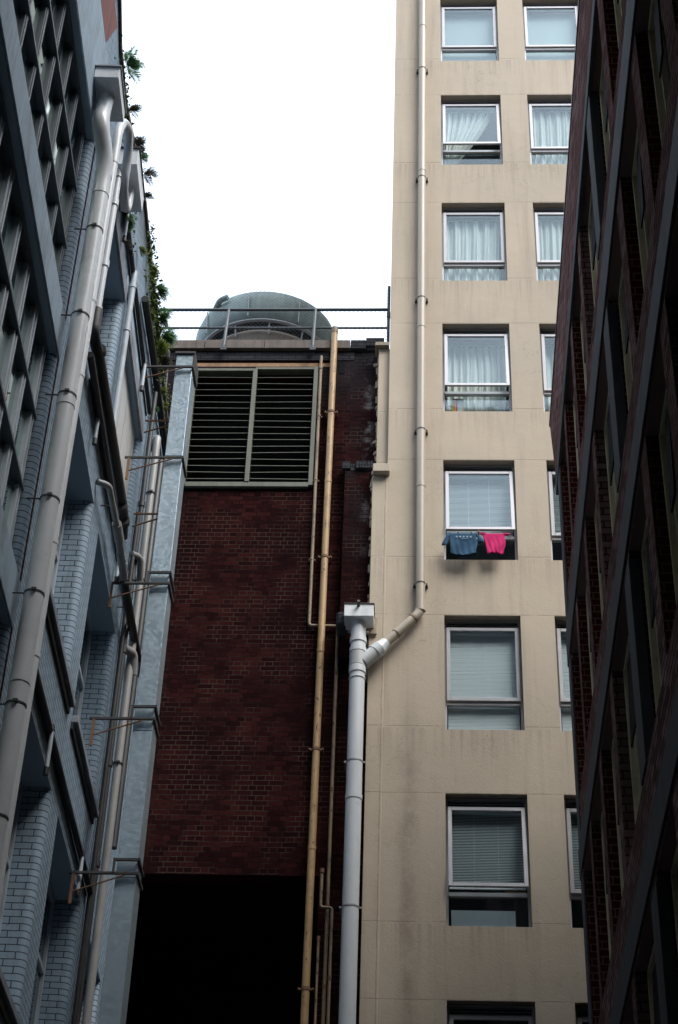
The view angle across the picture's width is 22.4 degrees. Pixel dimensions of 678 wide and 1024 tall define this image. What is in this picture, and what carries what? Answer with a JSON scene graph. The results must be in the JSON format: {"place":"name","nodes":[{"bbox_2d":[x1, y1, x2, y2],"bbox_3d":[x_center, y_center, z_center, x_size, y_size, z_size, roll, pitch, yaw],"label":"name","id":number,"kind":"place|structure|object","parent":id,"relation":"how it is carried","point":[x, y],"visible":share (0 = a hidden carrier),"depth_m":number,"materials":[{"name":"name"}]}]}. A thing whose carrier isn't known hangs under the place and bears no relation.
{"place":"outdoors","nodes":[
{"label":"outdoors","id":0,"kind":"place"},
{"bbox_2d":[122,0,395,348],"label":"sky","id":1,"kind":"structure","parent":0,"point":[268,125],"materials":[{"name":"white"}]},
{"bbox_2d":[196,291,331,340],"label":"cooling tower","id":2,"kind":"structure","parent":0,"point":[230,332],"depth_m":35.24,"materials":[{"name":"metal"}]},
{"bbox_2d":[549,0,677,1023],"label":"brick office building","id":3,"kind":"structure","parent":0,"point":[613,421],"depth_m":14.81,"materials":[{"name":"brown brick"}]},
{"bbox_2d":[573,394,595,514],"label":"window","id":4,"kind":"structure","parent":3,"relation":"in","point":[573,394],"depth_m":20.99,"materials":[{"name":"black glass"}]},
{"bbox_2d":[586,588,593,695],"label":"window","id":5,"kind":"structure","parent":3,"relation":"in","point":[587,609],"depth_m":19.19,"materials":[{"name":"black glass"}]},
{"bbox_2d":[580,248,607,424],"bbox_3d":[2.847,-1.834,19.135,0.170,2.040,1.180,0,-37,4],"label":"window","id":6,"kind":"structure","parent":3,"relation":"in","point":[581,320],"depth_m":19.75,"materials":[{"name":"black glass"}]},
{"bbox_2d":[594,450,611,616],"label":"window","id":7,"kind":"structure","parent":3,"relation":"in","point":[595,516],"depth_m":17.95,"materials":[{"name":"black glass"}]},
{"bbox_2d":[588,187,621,304],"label":"window","id":8,"kind":"structure","parent":3,"relation":"in","point":[591,225],"depth_m":18.50,"materials":[{"name":"black glass"}]},
{"bbox_2d":[600,814,610,957],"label":"window","id":9,"kind":"structure","parent":3,"relation":"in","point":[602,834],"depth_m":17.42,"materials":[{"name":"black glass"}]},
{"bbox_2d":[604,393,617,537],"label":"window","id":10,"kind":"structure","parent":3,"relation":"in","point":[613,495],"depth_m":16.71,"materials":[{"name":"black glass"}]},
{"bbox_2d":[599,57,636,170],"bbox_3d":[2.665,-3.839,16.451,0.170,2.040,1.150,0,-37,4],"label":"window","id":11,"kind":"structure","parent":3,"relation":"in","point":[602,91],"depth_m":17.02,"materials":[{"name":"black glass"}]},
{"bbox_2d":[611,690,634,893],"bbox_3d":[2.667,2.768,15.709,0.170,1.960,1.180,0,-37,4],"label":"window","id":12,"kind":"structure","parent":3,"relation":"in","point":[612,749],"depth_m":16.19,"materials":[{"name":"black glass"}]},
{"bbox_2d":[618,269,632,410],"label":"window","id":13,"kind":"structure","parent":3,"relation":"in","point":[621,299],"depth_m":15.24,"materials":[{"name":"black glass"}]},
{"bbox_2d":[613,0,650,48],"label":"window","id":14,"kind":"structure","parent":3,"relation":"in","point":[618,4],"depth_m":15.81,"materials":[{"name":"grey glass"}]},
{"bbox_2d":[623,636,642,823],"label":"window","id":15,"kind":"structure","parent":3,"relation":"in","point":[627,673],"depth_m":14.93,"materials":[{"name":"black glass"}]},
{"bbox_2d":[632,128,649,289],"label":"window","id":16,"kind":"structure","parent":3,"relation":"in","point":[637,176],"depth_m":14.04,"materials":[{"name":"black glass"}]},
{"bbox_2d":[641,522,661,711],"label":"window","id":17,"kind":"structure","parent":3,"relation":"in","point":[654,651],"depth_m":13.47,"materials":[{"name":"black glass"}]},
{"bbox_2d":[647,944,660,1023],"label":"window","id":18,"kind":"structure","parent":3,"relation":"in","point":[651,972],"depth_m":13.52,"materials":[{"name":"black glass"}]},
{"bbox_2d":[648,0,670,146],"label":"window","id":19,"kind":"structure","parent":3,"relation":"in","point":[656,32],"depth_m":12.89,"materials":[{"name":"black glass"}]},
{"bbox_2d":[659,391,677,604],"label":"window","id":20,"kind":"structure","parent":3,"relation":"in","point":[665,441],"depth_m":12.30,"materials":[{"name":"black glass"}]},
{"bbox_2d":[670,847,677,949],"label":"window","id":21,"kind":"structure","parent":3,"relation":"in","point":[674,870],"depth_m":12.21,"materials":[{"name":"black glass"}]},
{"label":"ground","id":22,"kind":"structure","parent":0,"visible":0},
{"bbox_2d":[0,0,168,1023],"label":"painted brick building","id":23,"kind":"structure","parent":22,"relation":"on","point":[53,53],"depth_m":16.90,"materials":[{"name":"brick"}]},
{"bbox_2d":[0,778,22,931],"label":"window","id":24,"kind":"structure","parent":23,"relation":"in","point":[18,803],"depth_m":16.33,"materials":[{"name":"grey glass"}]},
{"bbox_2d":[0,83,48,543],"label":"window","id":25,"kind":"structure","parent":23,"relation":"in","point":[23,342],"depth_m":14.89,"materials":[{"name":"grey glass"}]},
{"bbox_2d":[28,880,54,1023],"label":"window","id":26,"kind":"structure","parent":23,"relation":"in","point":[50,900],"depth_m":18.38,"materials":[{"name":"black glass"}]},
{"bbox_2d":[13,0,86,277],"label":"window","id":27,"kind":"structure","parent":23,"relation":"in","point":[45,32],"depth_m":16.43,"materials":[{"name":"black glass"}]},
{"bbox_2d":[51,488,68,595],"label":"window","id":28,"kind":"structure","parent":23,"relation":"in","point":[66,500],"depth_m":18.50,"materials":[{"name":"grey glass"}]},
{"bbox_2d":[0,64,126,865],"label":"downpipe","id":29,"kind":"object","parent":23,"relation":"attached to","point":[110,95],"visible":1,"depth_m":15.35,"materials":[{"name":"grey plastic"}]},
{"bbox_2d":[34,668,92,897],"bbox_3d":[-2.789,2.978,17.194,0.098,0.535,5.101,2,-37,0],"label":"condensate conduit","id":30,"kind":"object","parent":23,"relation":"attached to","point":[52,746],"visible":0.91,"depth_m":17.09,"materials":[{"name":"black metal"}]},
{"bbox_2d":[0,118,145,901],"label":"downpipe","id":31,"kind":"object","parent":23,"relation":"attached to","point":[127,158],"visible":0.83,"depth_m":16.91,"materials":[{"name":"grey plastic"}]},
{"bbox_2d":[72,607,92,718],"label":"window","id":32,"kind":"structure","parent":23,"relation":"in","point":[86,645],"depth_m":20.57,"materials":[{"name":"grey glass"}]},
{"bbox_2d":[89,378,119,583],"bbox_3d":[-2.676,0.040,19.943,0.088,0.535,4.401,2,-37,0],"label":"condensate conduit","id":33,"kind":"object","parent":23,"relation":"attached to","point":[94,443],"visible":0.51,"depth_m":19.23,"materials":[{"name":"black metal"}]},
{"bbox_2d":[87,169,129,539],"bbox_3d":[-2.540,-1.696,19.963,0.167,2.710,3.681,2,-37,0],"label":"downpipe","id":34,"kind":"object","parent":23,"relation":"attached to","point":[104,409],"visible":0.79,"depth_m":18.77,"materials":[{"name":"grey plastic"}]},
{"bbox_2d":[71,391,163,1023],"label":"downpipe","id":35,"kind":"object","parent":23,"relation":"attached to","point":[88,920],"visible":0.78,"depth_m":21.13,"materials":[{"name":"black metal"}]},
{"bbox_2d":[96,479,140,677],"bbox_3d":[-2.646,0.898,20.879,0.200,0.290,4.482,2,-37,0],"label":"waste pipe","id":36,"kind":"object","parent":23,"relation":"attached to","point":[123,574],"visible":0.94,"depth_m":20.44,"materials":[{"name":"grey plastic"}]},
{"bbox_2d":[81,435,160,1023],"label":"downpipe","id":37,"kind":"object","parent":23,"relation":"attached to","point":[131,667],"visible":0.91,"depth_m":20.92,"materials":[{"name":"grey plastic"}]},
{"bbox_2d":[113,270,137,425],"bbox_3d":[-2.581,-1.920,20.467,0.092,2.650,0.090,0,-37,3],"label":"downpipe","id":38,"kind":"object","parent":23,"relation":"attached to","point":[125,338],"visible":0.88,"depth_m":20.50,"materials":[{"name":"blue paint"}]},
{"bbox_2d":[124,239,132,249],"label":"fern","id":39,"kind":"object","parent":23,"relation":"attached to","point":[129,244],"visible":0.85,"depth_m":20.49,"materials":[{"name":"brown plant"}]},
{"bbox_2d":[122,214,137,233],"bbox_3d":[-2.499,-3.470,20.462,0.197,0.195,0.262,0,-37,3],"label":"fern","id":40,"kind":"object","parent":23,"relation":"attached to","point":[131,222],"visible":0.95,"depth_m":20.47,"materials":[{"name":"green plant"}]},
{"bbox_2d":[68,351,197,1023],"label":"air duct","id":41,"kind":"object","parent":23,"relation":"attached to","point":[129,871],"visible":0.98,"depth_m":19.69,"materials":[{"name":"metal"}]},
{"bbox_2d":[123,45,146,84],"bbox_3d":[-2.381,-5.207,19.950,0.277,0.242,0.467,0,-37,3],"label":"fern","id":42,"kind":"object","parent":23,"relation":"on","point":[133,63],"visible":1,"depth_m":19.92,"materials":[{"name":"green plant"}]},
{"bbox_2d":[128,104,142,119],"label":"fern","id":43,"kind":"object","parent":23,"relation":"on","point":[134,108],"visible":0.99,"depth_m":20.38,"materials":[{"name":"green plant"}]},
{"bbox_2d":[122,212,151,415],"bbox_3d":[-2.575,-2.425,21.653,0.098,0.535,4.201,2,-37,0],"label":"condensate conduit","id":44,"kind":"object","parent":23,"relation":"attached to","point":[139,335],"visible":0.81,"depth_m":22.06,"materials":[{"name":"black metal"}]},
{"bbox_2d":[134,135,147,154],"bbox_3d":[-2.409,-4.478,20.863,0.206,0.177,0.299,0,-37,3],"label":"fern","id":45,"kind":"object","parent":23,"relation":"attached to","point":[139,142],"visible":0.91,"depth_m":20.85,"materials":[{"name":"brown plant"}]},
{"bbox_2d":[139,246,146,257],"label":"fern","id":46,"kind":"object","parent":23,"relation":"attached to","point":[142,249],"visible":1,"depth_m":21.99,"materials":[{"name":"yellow plant"}]},
{"bbox_2d":[114,34,172,432],"bbox_3d":[-2.510,-2.972,22.567,0.217,1.873,7.990,2,-37,0],"label":"ivy","id":47,"kind":"object","parent":23,"relation":"attached to","point":[154,307],"visible":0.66,"depth_m":23.48,"materials":[{"name":"green plant"}]},
{"bbox_2d":[157,338,169,355],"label":"fern","id":48,"kind":"object","parent":47,"relation":"attached to","point":[162,347],"visible":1,"depth_m":23.99,"materials":[{"name":"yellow plant"}]},
{"bbox_2d":[161,387,166,394],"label":"fern","id":49,"kind":"object","parent":47,"relation":"attached to","point":[163,390],"visible":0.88,"depth_m":24.57,"materials":[{"name":"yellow plant"}]},
{"bbox_2d":[162,352,172,370],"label":"fern","id":50,"kind":"object","parent":47,"relation":"attached to","point":[166,360],"visible":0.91,"depth_m":24.54,"materials":[{"name":"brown plant"}]},
{"bbox_2d":[162,326,178,348],"bbox_3d":[-2.399,-2.477,24.357,0.282,0.266,0.420,0,-37,3],"label":"fern","id":51,"kind":"object","parent":47,"relation":"on","point":[169,336],"visible":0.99,"depth_m":24.34,"materials":[{"name":"green plant"}]},
{"bbox_2d":[141,153,150,164],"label":"fern","id":52,"kind":"object","parent":23,"relation":"on","point":[145,157],"visible":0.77,"depth_m":21.33,"materials":[{"name":"green plant"}]},
{"bbox_2d":[145,191,154,199],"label":"fern","id":53,"kind":"object","parent":23,"relation":"on","point":[148,195],"visible":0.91,"depth_m":22.11,"materials":[{"name":"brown plant"}]},
{"bbox_2d":[143,166,160,185],"bbox_3d":[-2.392,-4.292,21.759,0.259,0.246,0.396,0,-37,3],"label":"fern","id":54,"kind":"object","parent":23,"relation":"attached to","point":[150,172],"visible":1,"depth_m":21.77,"materials":[{"name":"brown plant"}]},
{"bbox_2d":[150,311,156,321],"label":"fern","id":55,"kind":"object","parent":23,"relation":"attached to","point":[153,316],"visible":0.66,"depth_m":23.18,"materials":[{"name":"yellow plant"}]},
{"bbox_2d":[141,296,166,459],"bbox_3d":[-2.575,-1.723,24.183,0.100,0.469,4.110,2,-37,0],"label":"gutter pipe","id":56,"kind":"object","parent":23,"relation":"attached to","point":[150,339],"visible":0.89,"depth_m":23.66,"materials":[{"name":"black metal"}]},
{"bbox_2d":[148,265,159,281],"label":"fern","id":57,"kind":"object","parent":23,"relation":"attached to","point":[154,269],"visible":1,"depth_m":23.00,"materials":[{"name":"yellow plant"}]},
{"bbox_2d":[157,282,171,302],"bbox_3d":[-2.426,-3.056,23.744,0.234,0.164,0.321,0,-37,3],"label":"fern","id":58,"kind":"object","parent":23,"relation":"on","point":[162,289],"visible":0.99,"depth_m":23.73,"materials":[{"name":"green plant"}]},
{"bbox_2d":[159,307,173,328],"bbox_3d":[-2.435,-2.746,24.106,0.252,0.220,0.301,0,-37,3],"label":"fern","id":59,"kind":"object","parent":23,"relation":"on","point":[163,320],"visible":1,"depth_m":24.09,"materials":[{"name":"green plant"}]},
{"bbox_2d":[165,350,169,392],"bbox_3d":[-2.706,-1.630,27.195,0.243,3.137,0.932,26,-43,-28],"label":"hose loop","id":60,"kind":"object","parent":23,"relation":"attached to","point":[166,379],"visible":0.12,"depth_m":27.97,"materials":[{"name":"grey rubber"}]},
{"bbox_2d":[126,338,383,1023],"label":"brick plant building","id":61,"kind":"structure","parent":22,"relation":"on","point":[219,936],"depth_m":25.13,"materials":[{"name":"brick"}]},
{"bbox_2d":[159,286,390,350],"bbox_3d":[-1.353,-3.272,28.850,4.431,1.641,0.271,0,-37,3],"label":"guard rail","id":62,"kind":"object","parent":61,"relation":"on","point":[223,346],"visible":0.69,"depth_m":29.00,"materials":[{"name":"grey metal"}]},
{"bbox_2d":[297,326,337,1023],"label":"vent pipe","id":63,"kind":"object","parent":61,"relation":"attached to","point":[305,989],"visible":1,"depth_m":24.18,"materials":[{"name":"beige metal"}]},
{"bbox_2d":[307,355,335,627],"bbox_3d":[-0.167,-0.431,26.610,0.491,5.315,0.091,0,-37,3],"label":"service pipe","id":64,"kind":"object","parent":61,"relation":"attached to","point":[315,482],"visible":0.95,"depth_m":26.38,"materials":[{"name":"beige metal"}]},
{"bbox_2d":[321,633,338,1023],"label":"service pipe","id":65,"kind":"object","parent":61,"relation":"attached to","point":[324,986],"visible":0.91,"depth_m":22.97,"materials":[{"name":"metal"}]},
{"bbox_2d":[338,600,389,1023],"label":"downpipe","id":66,"kind":"object","parent":61,"relation":"attached to","point":[358,618],"visible":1,"depth_m":22.78,"materials":[{"name":"white plastic"}]},
{"bbox_2d":[314,936,319,1023],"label":"service pipe","id":67,"kind":"object","parent":22,"relation":"on","point":[316,979],"visible":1,"depth_m":21.78,"materials":[{"name":"metal"}]},
{"bbox_2d":[319,868,332,1023],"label":"service pipe","id":68,"kind":"object","parent":22,"relation":"on","point":[329,977],"visible":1,"depth_m":22.00,"materials":[{"name":"metal"}]},
{"bbox_2d":[359,0,588,1023],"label":"apartment tower","id":69,"kind":"structure","parent":22,"relation":"on","point":[470,799],"depth_m":25.31,"materials":[{"name":"concrete"}]},
{"bbox_2d":[385,0,427,644],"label":"downpipe","id":70,"kind":"object","parent":69,"relation":"attached to","point":[415,616],"visible":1,"depth_m":27.76,"materials":[{"name":"metal"}]},
{"bbox_2d":[445,404,452,410],"bbox_3d":[1.753,-1.646,27.391,0.103,0.122,0.099,25,-42,-27],"label":"cup","id":71,"kind":"object","parent":69,"relation":"on","point":[448,407],"visible":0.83,"depth_m":27.36,"materials":[{"name":"white ceramic"}]},
{"bbox_2d":[453,399,463,410],"bbox_3d":[1.911,-1.701,27.432,0.175,0.275,0.055,0,-37,3],"label":"packet","id":72,"kind":"object","parent":69,"relation":"on","point":[458,404],"visible":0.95,"depth_m":27.41},
{"bbox_2d":[440,4,498,60],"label":"window","id":73,"kind":"structure","parent":69,"relation":"in","point":[463,37],"depth_m":33.04,"materials":[{"name":"glass"}]},
{"bbox_2d":[441,101,501,164],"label":"window","id":74,"kind":"structure","parent":69,"relation":"in","point":[465,138],"depth_m":31.48,"materials":[{"name":"glass"}]},
{"bbox_2d":[442,208,506,280],"bbox_3d":[2.333,-4.358,29.747,1.100,2.100,0.835,0,-37,3],"label":"window","id":75,"kind":"structure","parent":69,"relation":"in","point":[474,250],"depth_m":29.58,"materials":[{"name":"glass"}]},
{"bbox_2d":[442,329,511,410],"bbox_3d":[2.241,-2.090,27.986,1.100,2.100,0.951,0,-37,3],"label":"window","id":76,"kind":"structure","parent":69,"relation":"in","point":[481,377],"depth_m":27.95,"materials":[{"name":"glass"}]},
{"bbox_2d":[446,530,509,538],"bbox_3d":[2.074,0.361,25.569,0.950,0.152,0.325,0,-37,3],"label":"clothes rod","id":77,"kind":"object","parent":69,"relation":"attached to","point":[478,533],"visible":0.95,"depth_m":25.41,"materials":[{"name":"metal"}]},
{"bbox_2d":[442,533,483,555],"bbox_3d":[1.833,0.480,25.313,0.628,0.408,0.074,0,-37,3],"label":"shirt","id":78,"kind":"object","parent":77,"relation":"hanging from","point":[463,544],"visible":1,"depth_m":25.31,"materials":[{"name":"blue fabric"}]},
{"bbox_2d":[480,533,508,554],"bbox_3d":[2.309,0.469,25.302,0.435,0.374,0.068,0,-37,3],"label":"shirt","id":79,"kind":"object","parent":77,"relation":"hanging from","point":[495,543],"visible":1,"depth_m":25.29,"materials":[{"name":"pink fabric"}]},
{"bbox_2d":[443,465,516,559],"bbox_3d":[2.151,0.207,26.262,1.100,2.100,0.973,0,-37,3],"label":"window","id":80,"kind":"structure","parent":69,"relation":"in","point":[465,511],"depth_m":26.45,"materials":[{"name":"glass"}]},
{"bbox_2d":[451,910,515,926],"bbox_3d":[1.873,5.292,22.164,0.830,0.250,0.010,0,-37,3],"label":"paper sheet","id":81,"kind":"object","parent":69,"relation":"on","point":[485,918],"visible":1,"depth_m":22.17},
{"bbox_2d":[444,620,523,729],"bbox_3d":[2.064,2.552,24.603,1.100,2.100,0.835,0,-37,3],"label":"window","id":82,"kind":"structure","parent":69,"relation":"in","point":[483,677],"depth_m":24.40,"materials":[{"name":"glass"}]},
{"bbox_2d":[445,798,530,926],"bbox_3d":[1.971,4.811,22.829,1.100,2.100,0.983,0,-37,3],"label":"window","id":83,"kind":"structure","parent":69,"relation":"in","point":[487,853],"depth_m":23.00,"materials":[{"name":"glass"}]},
{"bbox_2d":[447,1004,534,1023],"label":"window","id":84,"kind":"structure","parent":69,"relation":"in","point":[452,1018],"depth_m":21.39,"materials":[{"name":"metal"}]},
{"bbox_2d":[539,329,555,411],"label":"window","id":85,"kind":"structure","parent":69,"relation":"in","point":[547,354],"depth_m":27.91,"materials":[{"name":"glass"}]},
{"bbox_2d":[533,208,563,280],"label":"window","id":86,"kind":"structure","parent":69,"relation":"in","point":[548,236],"depth_m":29.55,"materials":[{"name":"glass"}]},
{"bbox_2d":[527,100,570,163],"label":"window","id":87,"kind":"structure","parent":69,"relation":"in","point":[548,133],"depth_m":31.27,"materials":[{"name":"glass"}]},
{"bbox_2d":[522,3,577,59],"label":"window","id":88,"kind":"structure","parent":69,"relation":"in","point":[547,36],"depth_m":33.00,"materials":[{"name":"glass"}]},
{"bbox_2d":[547,466,561,559],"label":"window","id":89,"kind":"structure","parent":69,"relation":"in","point":[553,499],"depth_m":26.25,"materials":[{"name":"glass"}]},
{"bbox_2d":[555,621,571,730],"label":"window","id":90,"kind":"structure","parent":69,"relation":"in","point":[560,633],"depth_m":24.29,"materials":[{"name":"glass"}]},
{"bbox_2d":[564,800,582,927],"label":"window","id":91,"kind":"structure","parent":69,"relation":"in","point":[575,897],"depth_m":22.85,"materials":[{"name":"glass"}]},
{"bbox_2d":[575,1007,588,1023],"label":"window","id":92,"kind":"structure","parent":69,"relation":"in","point":[579,1020],"depth_m":21.31,"materials":[{"name":"metal"}]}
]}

